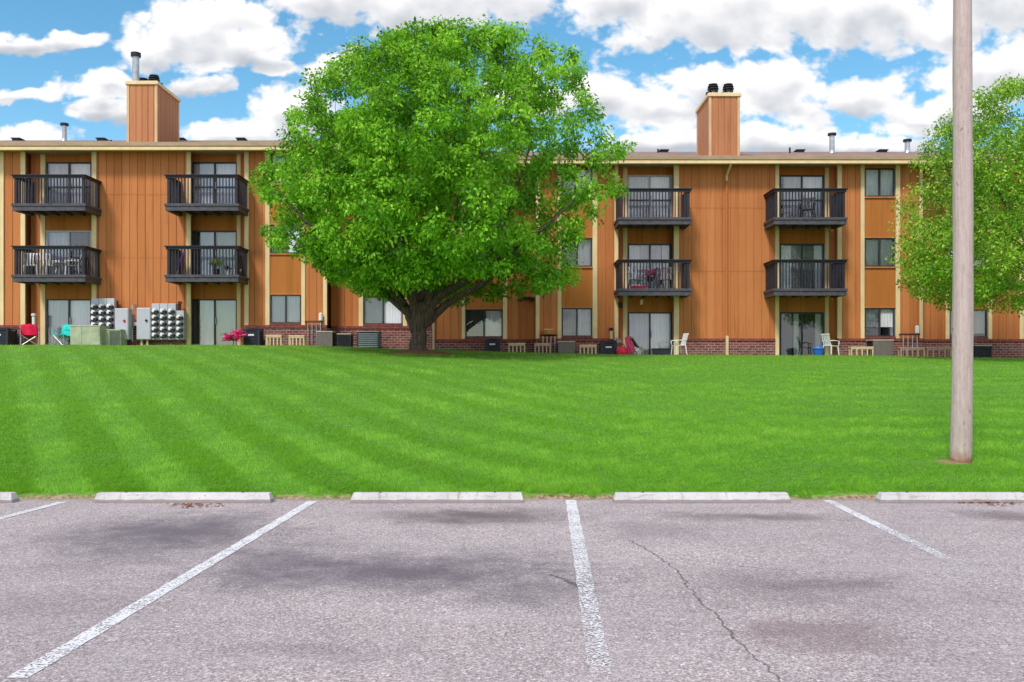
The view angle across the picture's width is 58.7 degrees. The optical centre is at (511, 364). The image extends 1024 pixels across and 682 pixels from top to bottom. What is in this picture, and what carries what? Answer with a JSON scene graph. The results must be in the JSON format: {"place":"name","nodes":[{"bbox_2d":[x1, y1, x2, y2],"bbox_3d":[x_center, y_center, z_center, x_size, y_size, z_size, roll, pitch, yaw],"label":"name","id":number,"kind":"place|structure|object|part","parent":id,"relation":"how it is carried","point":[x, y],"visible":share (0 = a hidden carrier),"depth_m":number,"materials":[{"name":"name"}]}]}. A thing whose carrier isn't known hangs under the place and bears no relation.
{"place":"outdoors","nodes":[
{"label":"outdoors","id":0,"kind":"place"},
{"bbox_2d":[0,499,1023,681],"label":"parking lot","id":1,"kind":"structure","parent":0,"point":[346,590],"depth_m":5.79,"materials":[{"name":"grey asphalt"}]},
{"bbox_2d":[0,492,19,502],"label":"wheel stop","id":2,"kind":"object","parent":1,"relation":"on","point":[9,497],"visible":1,"depth_m":9.55,"materials":[{"name":"paint"}]},
{"bbox_2d":[0,502,64,518],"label":"parking line","id":3,"kind":"object","parent":1,"relation":"on","point":[29,510],"visible":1,"depth_m":9.09,"materials":[{"name":"white paint"}]},
{"bbox_2d":[7,501,316,677],"bbox_3d":[-2.201,1.446,6.936,0.115,0.001,5.464,0,0,2],"label":"parking line","id":4,"kind":"object","parent":1,"relation":"on","point":[88,636],"visible":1,"depth_m":5.51,"materials":[{"name":"white paint"}]},
{"bbox_2d":[93,492,274,502],"bbox_3d":[-3.455,1.395,9.605,1.864,0.110,0.150,0,0,0],"label":"wheel stop","id":5,"kind":"object","parent":1,"relation":"on","point":[184,497],"visible":0.98,"depth_m":9.54,"materials":[{"name":"paint"}]},
{"bbox_2d":[167,502,223,507],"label":"leaf litter","id":6,"kind":"object","parent":1,"relation":"on","point":[191,504],"visible":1,"depth_m":9.37,"materials":[{"name":"brown plant"}]},
{"bbox_2d":[350,492,523,502],"bbox_3d":[-0.784,1.395,9.605,1.824,0.110,0.150,0,0,0],"label":"wheel stop","id":7,"kind":"object","parent":1,"relation":"on","point":[437,497],"visible":1,"depth_m":9.54,"materials":[{"name":"paint"}]},
{"bbox_2d":[566,500,611,673],"bbox_3d":[0.523,1.446,6.996,0.120,0.001,5.482,0,0,2],"label":"parking line","id":8,"kind":"object","parent":1,"relation":"on","point":[572,506],"visible":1,"depth_m":6.02,"materials":[{"name":"white paint"}]},
{"bbox_2d":[612,492,790,502],"bbox_3d":[1.995,1.395,9.605,1.864,0.110,0.150,0,0,0],"label":"wheel stop","id":9,"kind":"object","parent":1,"relation":"on","point":[701,497],"visible":1,"depth_m":9.54,"materials":[{"name":"paint"}]},
{"bbox_2d":[823,500,987,576],"bbox_3d":[3.288,1.446,7.829,0.109,0.001,3.814,0,0,2],"label":"parking line","id":10,"kind":"object","parent":1,"relation":"on","point":[859,516],"visible":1,"depth_m":8.06,"materials":[{"name":"white paint"}]},
{"bbox_2d":[875,492,1023,502],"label":"wheel stop","id":11,"kind":"object","parent":1,"relation":"on","point":[938,497],"visible":1,"depth_m":9.54,"materials":[{"name":"paint"}]},
{"bbox_2d":[958,502,1021,505],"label":"leaf litter","id":12,"kind":"object","parent":1,"relation":"on","point":[991,502],"visible":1,"depth_m":9.51,"materials":[{"name":"brown plant"}]},
{"bbox_2d":[0,343,1023,498],"bbox_3d":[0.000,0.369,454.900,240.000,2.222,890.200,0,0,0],"label":"lawn","id":13,"kind":"structure","parent":0,"point":[305,494],"depth_m":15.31,"materials":[{"name":"plant"}]},
{"bbox_2d":[0,328,17,344],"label":"air conditioner","id":14,"kind":"object","parent":13,"relation":"on","point":[8,336],"visible":0.99,"depth_m":34.22,"materials":[{"name":"black metal"}]},
{"bbox_2d":[19,323,39,344],"bbox_3d":[-18.034,-1.125,34.013,0.690,0.854,0.550,0,0,-29],"label":"camp chair","id":15,"kind":"object","parent":13,"relation":"on","point":[29,330],"visible":0.88,"depth_m":34.12,"materials":[{"name":"red fabric"}]},
{"bbox_2d":[51,324,70,344],"bbox_3d":[-16.882,-1.122,34.214,0.597,0.853,0.550,0,0,17],"label":"camp chair","id":16,"kind":"object","parent":13,"relation":"on","point":[65,331],"visible":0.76,"depth_m":34.30,"materials":[{"name":"teal fabric"}]},
{"bbox_2d":[70,325,109,344],"bbox_3d":[-15.712,-1.071,33.900,1.129,0.755,0.831,0,0,0],"label":"utility box","id":17,"kind":"object","parent":13,"relation":"on","point":[87,334],"visible":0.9,"depth_m":33.48,"materials":[{"name":"green metal"}]},
{"bbox_2d":[71,327,81,344],"bbox_3d":[-16.031,-1.056,33.492,0.396,0.645,0.015,0,0,0],"label":"door","id":18,"kind":"structure","parent":17,"relation":"in","point":[76,332],"depth_m":33.48,"materials":[{"name":"green metal"}]},
{"bbox_2d":[82,327,98,344],"bbox_3d":[-15.503,-1.056,33.492,0.616,0.645,0.015,0,0,0],"label":"door","id":19,"kind":"structure","parent":17,"relation":"in","point":[90,335],"depth_m":33.48,"materials":[{"name":"green metal"}]},
{"bbox_2d":[105,329,125,344],"bbox_3d":[-14.937,-1.004,34.150,0.736,0.640,0.531,0,0,0],"label":"utility box","id":20,"kind":"object","parent":13,"relation":"on","point":[115,336],"visible":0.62,"depth_m":33.88,"materials":[{"name":"green metal"}]},
{"bbox_2d":[105,331,108,344],"bbox_3d":[-15.131,-0.989,33.892,0.275,0.530,0.015,0,0,0],"label":"door","id":21,"kind":"structure","parent":20,"relation":"in","point":[106,332],"depth_m":33.88,"materials":[{"name":"green metal"}]},
{"bbox_2d":[110,331,119,344],"bbox_3d":[-14.789,-0.989,33.892,0.367,0.530,0.015,0,0,0],"label":"door","id":22,"kind":"structure","parent":20,"relation":"in","point":[114,335],"depth_m":33.88,"materials":[{"name":"green metal"}]},
{"bbox_2d":[115,308,131,344],"bbox_3d":[-14.711,-1.382,34.440,0.518,1.489,0.400,0,0,0],"label":"electric cabinet","id":23,"kind":"object","parent":13,"relation":"on","point":[123,318],"visible":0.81,"depth_m":34.28,"materials":[{"name":"grey metal"}]},
{"bbox_3d":[-14.711,-1.536,34.290,0.478,1.139,0.019,0,0,0],"label":"door","id":24,"kind":"part","parent":23,"relation":"part of","materials":[{"name":"grey metal"}]},
{"bbox_2d":[137,308,151,344],"bbox_3d":[-13.965,-1.403,34.640,0.532,1.507,0.400,0,0,0],"label":"electric cabinet","id":25,"kind":"object","parent":13,"relation":"on","point":[144,323],"visible":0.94,"depth_m":34.48,"materials":[{"name":"grey metal"}]},
{"bbox_3d":[-13.965,-1.554,34.489,0.492,1.164,0.019,0,0,0],"label":"door","id":26,"kind":"part","parent":25,"relation":"part of","materials":[{"name":"grey metal"}]},
{"bbox_2d":[222,329,246,344],"bbox_3d":[-10.261,-1.017,33.664,1.010,0.674,0.895,0,0,0],"label":"pink flower plant","id":27,"kind":"object","parent":13,"relation":"on","point":[234,335],"visible":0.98,"depth_m":33.57,"materials":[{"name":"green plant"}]},
{"bbox_2d":[243,328,263,345],"bbox_3d":[-9.768,-1.030,34.387,0.624,0.693,0.594,0,0,0],"label":"air conditioner","id":28,"kind":"object","parent":13,"relation":"on","point":[254,336],"visible":0.96,"depth_m":34.10,"materials":[{"name":"black metal"}]},
{"bbox_2d":[265,335,282,344],"bbox_3d":[-8.898,-0.906,34.100,0.604,0.425,0.280,0,0,0],"label":"bench","id":29,"kind":"object","parent":13,"relation":"on","point":[268,339],"visible":0.91,"depth_m":33.97,"materials":[{"name":"beige wood"}]},
{"bbox_2d":[288,335,305,344],"bbox_3d":[-8.045,-0.901,34.100,0.604,0.399,0.280,0,0,0],"label":"bench","id":30,"kind":"object","parent":13,"relation":"on","point":[299,337],"visible":0.89,"depth_m":33.97,"materials":[{"name":"beige wood"}]},
{"bbox_2d":[305,313,322,345],"bbox_3d":[-7.585,-1.337,34.961,0.741,1.310,0.336,0,0,4],"label":"pipe rack","id":31,"kind":"object","parent":13,"relation":"on","point":[320,317],"visible":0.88,"depth_m":34.84,"materials":[{"name":"metal"}]},
{"bbox_2d":[316,330,334,345],"bbox_3d":[-7.127,-0.985,34.883,0.615,0.643,0.585,0,0,0],"label":"air conditioner","id":32,"kind":"object","parent":13,"relation":"on","point":[325,337],"visible":0.95,"depth_m":34.60,"materials":[{"name":"grey metal"}]},
{"bbox_2d":[337,333,352,346],"bbox_3d":[-6.425,-0.927,35.050,0.546,0.593,0.519,0,0,0],"label":"air conditioner","id":33,"kind":"object","parent":13,"relation":"on","point":[344,339],"visible":0.94,"depth_m":34.81,"materials":[{"name":"black metal"}]},
{"bbox_2d":[357,330,381,347],"bbox_3d":[-5.478,-0.955,34.994,0.849,0.704,0.808,0,0,0],"label":"air conditioner","id":34,"kind":"object","parent":13,"relation":"on","point":[369,338],"visible":0.95,"depth_m":34.60,"materials":[{"name":"grey metal"}]},
{"bbox_2d":[388,350,456,354],"bbox_3d":[-2.690,-0.365,27.749,2.229,0.189,1.444,0,0,14],"label":"mulch bed","id":35,"kind":"object","parent":13,"relation":"on","point":[420,352],"visible":0.91,"depth_m":27.51,"materials":[{"name":"brown soil"}]},
{"bbox_2d":[245,14,637,349],"bbox_3d":[-2.070,-5.367,28.025,11.605,10.765,11.040,0,0,42],"label":"round tree","id":36,"kind":"object","parent":13,"relation":"on","point":[361,258],"visible":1,"depth_m":25.56,"materials":[{"name":"green plant"}]},
{"bbox_2d":[485,339,500,351],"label":"air conditioner","id":37,"kind":"object","parent":13,"relation":"on","point":[493,345],"visible":0.96,"depth_m":35.00,"materials":[{"name":"black metal"}]},
{"bbox_2d":[0,51,1023,357],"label":"apartment building","id":38,"kind":"structure","parent":13,"relation":"on","point":[738,243],"depth_m":35.00,"materials":[{"name":"orange wood"}]},
{"bbox_2d":[23,253,39,274],"bbox_3d":[-18.102,-3.773,34.295,0.544,0.938,0.633,0,0,-17],"label":"patio chair","id":39,"kind":"object","parent":38,"relation":"on","point":[30,262],"visible":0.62,"depth_m":34.42,"materials":[{"name":"white plastic"}]},
{"bbox_2d":[31,313,35,324],"bbox_3d":[-18.320,-1.573,34.879,0.186,0.790,0.186,0,0,45],"label":"gas regulator","id":40,"kind":"object","parent":38,"relation":"attached to","point":[33,318],"visible":0.81,"depth_m":34.82,"materials":[{"name":"white plastic"}]},
{"bbox_2d":[39,253,59,274],"bbox_3d":[-17.523,-3.773,34.429,0.633,0.938,0.544,0,0,38],"label":"patio chair","id":41,"kind":"object","parent":38,"relation":"on","point":[46,263],"visible":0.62,"depth_m":34.43,"materials":[{"name":"white plastic"}]},
{"bbox_2d":[52,262,68,274],"bbox_3d":[-17.043,-3.574,34.300,0.600,0.546,0.600,0,0,0],"label":"patio table","id":42,"kind":"object","parent":38,"relation":"on","point":[59,266],"visible":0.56,"depth_m":34.24,"materials":[{"name":"white plastic"}]},
{"bbox_2d":[46,299,90,344],"bbox_3d":[-17.263,-1.620,35.505,1.772,1.880,0.171,0,0,0],"label":"patio door","id":43,"kind":"structure","parent":38,"relation":"in","point":[59,312],"depth_m":35.58,"materials":[{"name":"clear glass"}]},
{"bbox_2d":[46,231,91,274],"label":"patio door","id":44,"kind":"structure","parent":38,"relation":"in","point":[53,238],"depth_m":35.58,"materials":[{"name":"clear glass"}]},
{"bbox_2d":[46,162,91,202],"bbox_3d":[-17.263,-6.930,35.526,1.772,1.940,0.131,0,0,0],"label":"patio door","id":45,"kind":"structure","parent":38,"relation":"in","point":[51,167],"depth_m":35.58,"materials":[{"name":"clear glass"}]},
{"bbox_2d":[64,254,81,274],"bbox_3d":[-16.561,-3.773,34.371,0.633,0.938,0.544,0,0,-27],"label":"patio chair","id":46,"kind":"object","parent":38,"relation":"on","point":[71,265],"visible":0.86,"depth_m":34.23,"materials":[{"name":"white plastic"}]},
{"bbox_2d":[91,298,117,328],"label":"meter bank","id":47,"kind":"structure","parent":38,"relation":"attached to","point":[102,311],"depth_m":34.50,"materials":[{"name":"grey metal"}]},
{"bbox_2d":[132,303,136,341],"bbox_3d":[-14.425,-1.613,34.804,0.320,1.479,0.308,0,0,0],"label":"conduit","id":48,"kind":"object","parent":38,"relation":"attached to","point":[134,323],"visible":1,"depth_m":34.71,"materials":[{"name":"white plastic"}]},
{"bbox_2d":[152,304,186,339],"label":"meter bank","id":49,"kind":"structure","parent":38,"relation":"attached to","point":[169,321],"depth_m":34.54,"materials":[{"name":"grey metal"}]},
{"bbox_2d":[178,301,181,310],"bbox_3d":[-12.675,-2.222,34.766,0.166,0.418,0.168,0,0,0],"label":"conduit","id":50,"kind":"object","parent":49,"relation":"on","point":[179,305],"visible":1,"depth_m":34.76,"materials":[{"name":"metal"}]},
{"bbox_2d":[176,251,183,274],"bbox_3d":[-12.587,-3.907,34.600,0.425,1.208,0.180,0,0,0],"label":"folded parasol","id":51,"kind":"object","parent":38,"relation":"on","point":[180,261],"visible":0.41,"depth_m":34.55,"materials":[{"name":"purple fabric"}]},
{"bbox_2d":[191,299,236,344],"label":"patio door","id":52,"kind":"structure","parent":38,"relation":"in","point":[211,318],"depth_m":35.58,"materials":[{"name":"clear glass"}]},
{"bbox_2d":[192,231,236,274],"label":"patio door","id":53,"kind":"structure","parent":38,"relation":"in","point":[199,238],"depth_m":35.58,"materials":[{"name":"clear glass"}]},
{"bbox_2d":[192,162,236,202],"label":"patio door","id":54,"kind":"structure","parent":38,"relation":"in","point":[197,167],"depth_m":35.58,"materials":[{"name":"clear glass"}]},
{"bbox_2d":[208,258,221,274],"bbox_3d":[-11.093,-3.647,34.130,0.646,0.680,0.691,0,0,0],"label":"potted fern","id":55,"kind":"object","parent":38,"relation":"on","point":[215,264],"visible":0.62,"depth_m":34.04,"materials":[{"name":"green plant"}]},
{"bbox_2d":[270,155,288,182],"bbox_3d":[-8.704,-7.520,35.076,1.181,1.100,0.132,0,0,0],"label":"window","id":56,"kind":"structure","parent":38,"relation":"in","point":[270,155],"depth_m":35.13,"materials":[{"name":"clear glass"}]},
{"bbox_2d":[270,295,300,322],"bbox_3d":[-8.704,-2.140,35.076,1.181,1.100,0.132,0,0,0],"label":"window","id":57,"kind":"structure","parent":38,"relation":"in","point":[283,308],"depth_m":35.13,"materials":[{"name":"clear glass"}]},
{"bbox_2d":[270,225,300,252],"bbox_3d":[-8.704,-4.830,35.076,1.181,1.100,0.132,0,0,0],"label":"window","id":58,"kind":"structure","parent":38,"relation":"in","point":[271,251],"depth_m":35.12,"materials":[{"name":"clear glass"}]},
{"bbox_2d":[363,297,402,323],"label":"window","id":59,"kind":"structure","parent":38,"relation":"in","point":[376,312],"depth_m":36.02,"materials":[{"name":"clear glass"}]},
{"bbox_2d":[465,309,502,336],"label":"window","id":60,"kind":"structure","parent":38,"relation":"in","point":[474,318],"depth_m":36.02,"materials":[{"name":"clear glass"}]},
{"bbox_2d":[518,297,534,301],"bbox_3d":[0.563,-2.570,35.754,0.668,0.200,0.271,0,0,0],"label":"floodlight","id":61,"kind":"object","parent":38,"relation":"attached to","point":[531,299],"visible":0.83,"depth_m":35.69,"materials":[{"name":"black metal"}]},
{"bbox_2d":[540,334,557,335],"bbox_3d":[1.401,-0.790,34.983,0.683,0.741,0.335,0,0,0],"label":"pipe rack","id":62,"kind":"object","parent":38,"relation":"attached to","point":[548,334],"visible":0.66,"depth_m":34.83,"materials":[{"name":"metal"}]},
{"bbox_2d":[542,329,555,333],"bbox_3d":[1.416,-1.270,34.850,0.520,0.220,0.520,0,0,0],"label":"wicker basket","id":63,"kind":"object","parent":62,"relation":"on","point":[548,331],"visible":1,"depth_m":34.67,"materials":[{"name":"brown wicker"}]},
{"bbox_2d":[561,308,592,338],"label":"window","id":64,"kind":"structure","parent":38,"relation":"in","point":[575,322],"depth_m":35.13,"materials":[{"name":"clear glass"}]},
{"bbox_2d":[561,238,592,266],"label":"window","id":65,"kind":"structure","parent":38,"relation":"in","point":[584,254],"depth_m":35.13,"materials":[{"name":"clear glass"}]},
{"bbox_2d":[561,168,592,194],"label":"window","id":66,"kind":"structure","parent":38,"relation":"in","point":[582,173],"depth_m":35.13,"materials":[{"name":"clear glass"}]},
{"bbox_2d":[609,328,613,341],"bbox_3d":[3.802,-1.027,34.879,0.186,0.790,0.186,0,0,45],"label":"gas regulator","id":67,"kind":"object","parent":38,"relation":"attached to","point":[611,333],"visible":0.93,"depth_m":34.82,"materials":[{"name":"metal"}]},
{"bbox_2d":[626,267,645,285],"bbox_3d":[4.683,-3.263,34.493,0.544,0.938,0.633,0,0,-23],"label":"metal chair","id":68,"kind":"object","parent":38,"relation":"on","point":[635,275],"visible":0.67,"depth_m":34.65,"materials":[{"name":"grey metal"}]},
{"bbox_2d":[631,284,647,287],"bbox_3d":[4.741,-2.892,34.010,0.650,0.190,0.240,0,0,0],"label":"storage tote","id":69,"kind":"object","parent":38,"relation":"on","point":[638,286],"visible":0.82,"depth_m":33.90,"materials":[{"name":"red plastic"}]},
{"bbox_2d":[627,312,672,354],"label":"patio door","id":70,"kind":"structure","parent":38,"relation":"in","point":[650,330],"depth_m":35.58,"materials":[{"name":"clear glass"}]},
{"bbox_2d":[627,244,672,287],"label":"patio door","id":71,"kind":"structure","parent":38,"relation":"in","point":[634,251],"depth_m":35.58,"materials":[{"name":"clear glass"}]},
{"bbox_2d":[627,175,672,216],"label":"patio door","id":72,"kind":"structure","parent":38,"relation":"in","point":[637,181],"depth_m":35.58,"materials":[{"name":"clear glass"}]},
{"bbox_2d":[642,268,658,287],"bbox_3d":[5.184,-3.208,34.085,0.642,0.822,0.466,0,0,0],"label":"pink flower basket","id":73,"kind":"object","parent":38,"relation":"on","point":[650,275],"visible":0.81,"depth_m":33.98,"materials":[{"name":"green plant"}]},
{"bbox_2d":[657,267,670,287],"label":"metal chair","id":74,"kind":"object","parent":38,"relation":"on","point":[664,276],"visible":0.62,"depth_m":34.74,"materials":[{"name":"grey metal"}]},
{"bbox_2d":[779,312,824,354],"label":"patio door","id":75,"kind":"structure","parent":38,"relation":"in","point":[819,317],"depth_m":35.58,"materials":[{"name":"clear glass"}]},
{"bbox_2d":[779,244,824,287],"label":"patio door","id":76,"kind":"structure","parent":38,"relation":"in","point":[786,251],"depth_m":35.58,"materials":[{"name":"clear glass"}]},
{"bbox_2d":[779,175,824,216],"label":"patio door","id":77,"kind":"structure","parent":38,"relation":"in","point":[790,181],"depth_m":35.58,"materials":[{"name":"clear glass"}]},
{"bbox_2d":[799,197,815,216],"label":"metal chair","id":78,"kind":"object","parent":38,"relation":"on","point":[809,206],"visible":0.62,"depth_m":34.55,"materials":[{"name":"black metal"}]},
{"bbox_2d":[865,308,894,338],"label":"window","id":79,"kind":"structure","parent":38,"relation":"in","point":[884,318],"depth_m":35.12,"materials":[{"name":"clear glass"}]},
{"bbox_2d":[865,238,894,266],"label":"window","id":80,"kind":"structure","parent":38,"relation":"in","point":[876,249],"depth_m":35.12,"materials":[{"name":"clear glass"}]},
{"bbox_2d":[865,168,894,196],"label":"window","id":81,"kind":"structure","parent":38,"relation":"in","point":[879,182],"depth_m":35.12,"materials":[{"name":"clear glass"}]},
{"bbox_2d":[951,242,985,268],"bbox_3d":[18.006,-4.320,35.976,1.493,1.100,0.132,0,0,0],"label":"window","id":82,"kind":"structure","parent":38,"relation":"in","point":[974,242],"depth_m":36.02,"materials":[{"name":"clear glass"}]},
{"bbox_2d":[950,309,987,336],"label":"window","id":83,"kind":"structure","parent":38,"relation":"in","point":[980,318],"depth_m":36.02,"materials":[{"name":"clear glass"}]},
{"bbox_2d":[508,343,524,351],"bbox_3d":[0.179,-0.628,34.300,0.643,0.380,0.280,0,0,0],"label":"bench","id":84,"kind":"object","parent":13,"relation":"on","point":[516,344],"visible":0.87,"depth_m":34.17,"materials":[{"name":"beige wood"}]},
{"bbox_2d":[534,343,550,352],"bbox_3d":[1.152,-0.615,34.300,0.625,0.380,0.280,0,0,0],"label":"bench","id":85,"kind":"object","parent":13,"relation":"on","point":[542,344],"visible":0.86,"depth_m":34.17,"materials":[{"name":"brown wood"}]},
{"bbox_2d":[557,340,574,352],"bbox_3d":[2.051,-0.657,34.395,0.642,0.516,0.610,0,0,0],"label":"air conditioner","id":86,"kind":"object","parent":13,"relation":"on","point":[566,346],"visible":0.98,"depth_m":34.10,"materials":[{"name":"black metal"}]},
{"bbox_2d":[579,345,596,353],"bbox_3d":[2.842,-0.560,34.100,0.639,0.380,0.280,0,0,0],"label":"bench","id":87,"kind":"object","parent":13,"relation":"on","point":[587,346],"visible":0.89,"depth_m":33.97,"materials":[{"name":"beige wood"}]},
{"bbox_2d":[599,342,616,354],"bbox_3d":[3.632,-0.600,34.395,0.642,0.523,0.610,0,0,0],"label":"air conditioner","id":88,"kind":"object","parent":13,"relation":"on","point":[608,347],"visible":0.98,"depth_m":34.10,"materials":[{"name":"black metal"}]},
{"bbox_2d":[616,344,627,354],"bbox_3d":[4.096,-0.556,33.900,0.440,0.440,0.429,0,0,0],"label":"red bag","id":89,"kind":"object","parent":13,"relation":"on","point":[622,350],"visible":0.83,"depth_m":33.74,"materials":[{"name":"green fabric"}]},
{"bbox_2d":[625,335,635,354],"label":"folded chair","id":90,"kind":"object","parent":13,"relation":"on","point":[629,345],"visible":0.94,"depth_m":33.99,"materials":[{"name":"fabric"}]},
{"bbox_2d":[630,336,648,354],"bbox_3d":[4.756,-0.693,34.002,0.664,0.719,0.273,0,0,-11],"label":"stroller","id":91,"kind":"object","parent":13,"relation":"on","point":[636,344],"visible":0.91,"depth_m":33.90,"materials":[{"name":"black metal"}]},
{"bbox_2d":[651,348,670,354],"bbox_3d":[5.627,-0.483,34.300,0.700,0.270,0.280,0,0,0],"label":"planter box","id":92,"kind":"object","parent":13,"relation":"on","point":[661,351],"visible":0.82,"depth_m":34.18,"materials":[{"name":"black metal"}]},
{"bbox_2d":[671,333,688,354],"bbox_3d":[6.253,-0.760,33.913,0.545,0.826,0.468,0,0,-18],"label":"plastic chair","id":93,"kind":"object","parent":13,"relation":"on","point":[684,339],"visible":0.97,"depth_m":33.91,"materials":[{"name":"white plastic"}]},
{"bbox_2d":[811,346,824,354],"bbox_3d":[11.406,-0.509,33.900,0.480,0.350,0.473,0,0,0],"label":"blue tub","id":94,"kind":"object","parent":13,"relation":"on","point":[817,350],"visible":0.9,"depth_m":33.74,"materials":[{"name":"plastic"}]},
{"bbox_2d":[821,334,839,354],"bbox_3d":[11.865,-0.741,33.980,0.545,0.826,0.468,0,0,-30],"label":"plastic chair","id":95,"kind":"object","parent":13,"relation":"on","point":[829,345],"visible":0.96,"depth_m":33.91,"materials":[{"name":"white plastic"}]},
{"bbox_2d":[848,347,873,355],"bbox_3d":[13.072,-0.487,34.100,0.852,0.380,0.280,0,0,0],"label":"bench","id":96,"kind":"object","parent":13,"relation":"on","point":[862,348],"visible":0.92,"depth_m":33.97,"materials":[{"name":"beige wood"}]},
{"bbox_2d":[865,339,893,355],"bbox_3d":[13.915,-0.623,34.463,0.784,0.690,0.746,0,0,0],"label":"air conditioner","id":97,"kind":"object","parent":13,"relation":"on","point":[884,347],"visible":0.95,"depth_m":34.10,"materials":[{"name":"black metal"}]},
{"bbox_2d":[899,325,919,355],"bbox_3d":[15.230,-0.890,34.961,0.776,1.223,0.336,0,0,4],"label":"pipe rack","id":98,"kind":"object","parent":13,"relation":"on","point":[917,333],"visible":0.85,"depth_m":34.84,"materials":[{"name":"metal"}]},
{"bbox_2d":[897,347,924,356],"bbox_3d":[14.910,-0.463,34.000,0.921,0.384,0.280,0,0,0],"label":"bench","id":99,"kind":"object","parent":13,"relation":"on","point":[911,348],"visible":0.91,"depth_m":33.87,"materials":[{"name":"brown wood"}]},
{"bbox_2d":[925,347,951,356],"bbox_3d":[15.949,-0.463,34.100,0.924,0.388,0.280,0,0,0],"label":"bench","id":100,"kind":"object","parent":13,"relation":"on","point":[939,348],"visible":0.83,"depth_m":33.97,"materials":[{"name":"brown wood"}]},
{"bbox_2d":[935,459,973,463],"bbox_3d":[5.625,1.240,11.520,0.611,0.060,0.307,0,0,0],"label":"dirt patch","id":101,"kind":"object","parent":13,"relation":"on","point":[945,461],"visible":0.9,"depth_m":11.48,"materials":[{"name":"soil"}]},
{"bbox_2d":[886,72,1023,317],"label":"spring tree","id":102,"kind":"object","parent":13,"relation":"on","point":[997,183],"visible":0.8,"depth_m":27.97,"materials":[{"name":"green plant"}]},
{"bbox_2d":[950,0,973,462],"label":"utility pole","id":103,"kind":"object","parent":13,"relation":"on","point":[961,428],"visible":0.97,"depth_m":11.45,"materials":[{"name":"wood"}]},
{"bbox_2d":[973,344,991,356],"bbox_3d":[18.016,-0.500,35.110,0.672,0.577,0.640,0,0,0],"label":"air conditioner","id":104,"kind":"object","parent":13,"relation":"on","point":[982,350],"visible":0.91,"depth_m":34.80,"materials":[{"name":"black metal"}]},
{"bbox_2d":[0,0,1023,151],"label":"sky","id":105,"kind":"structure","parent":0,"point":[875,74],"materials":[{"name":"blue"}]}
]}

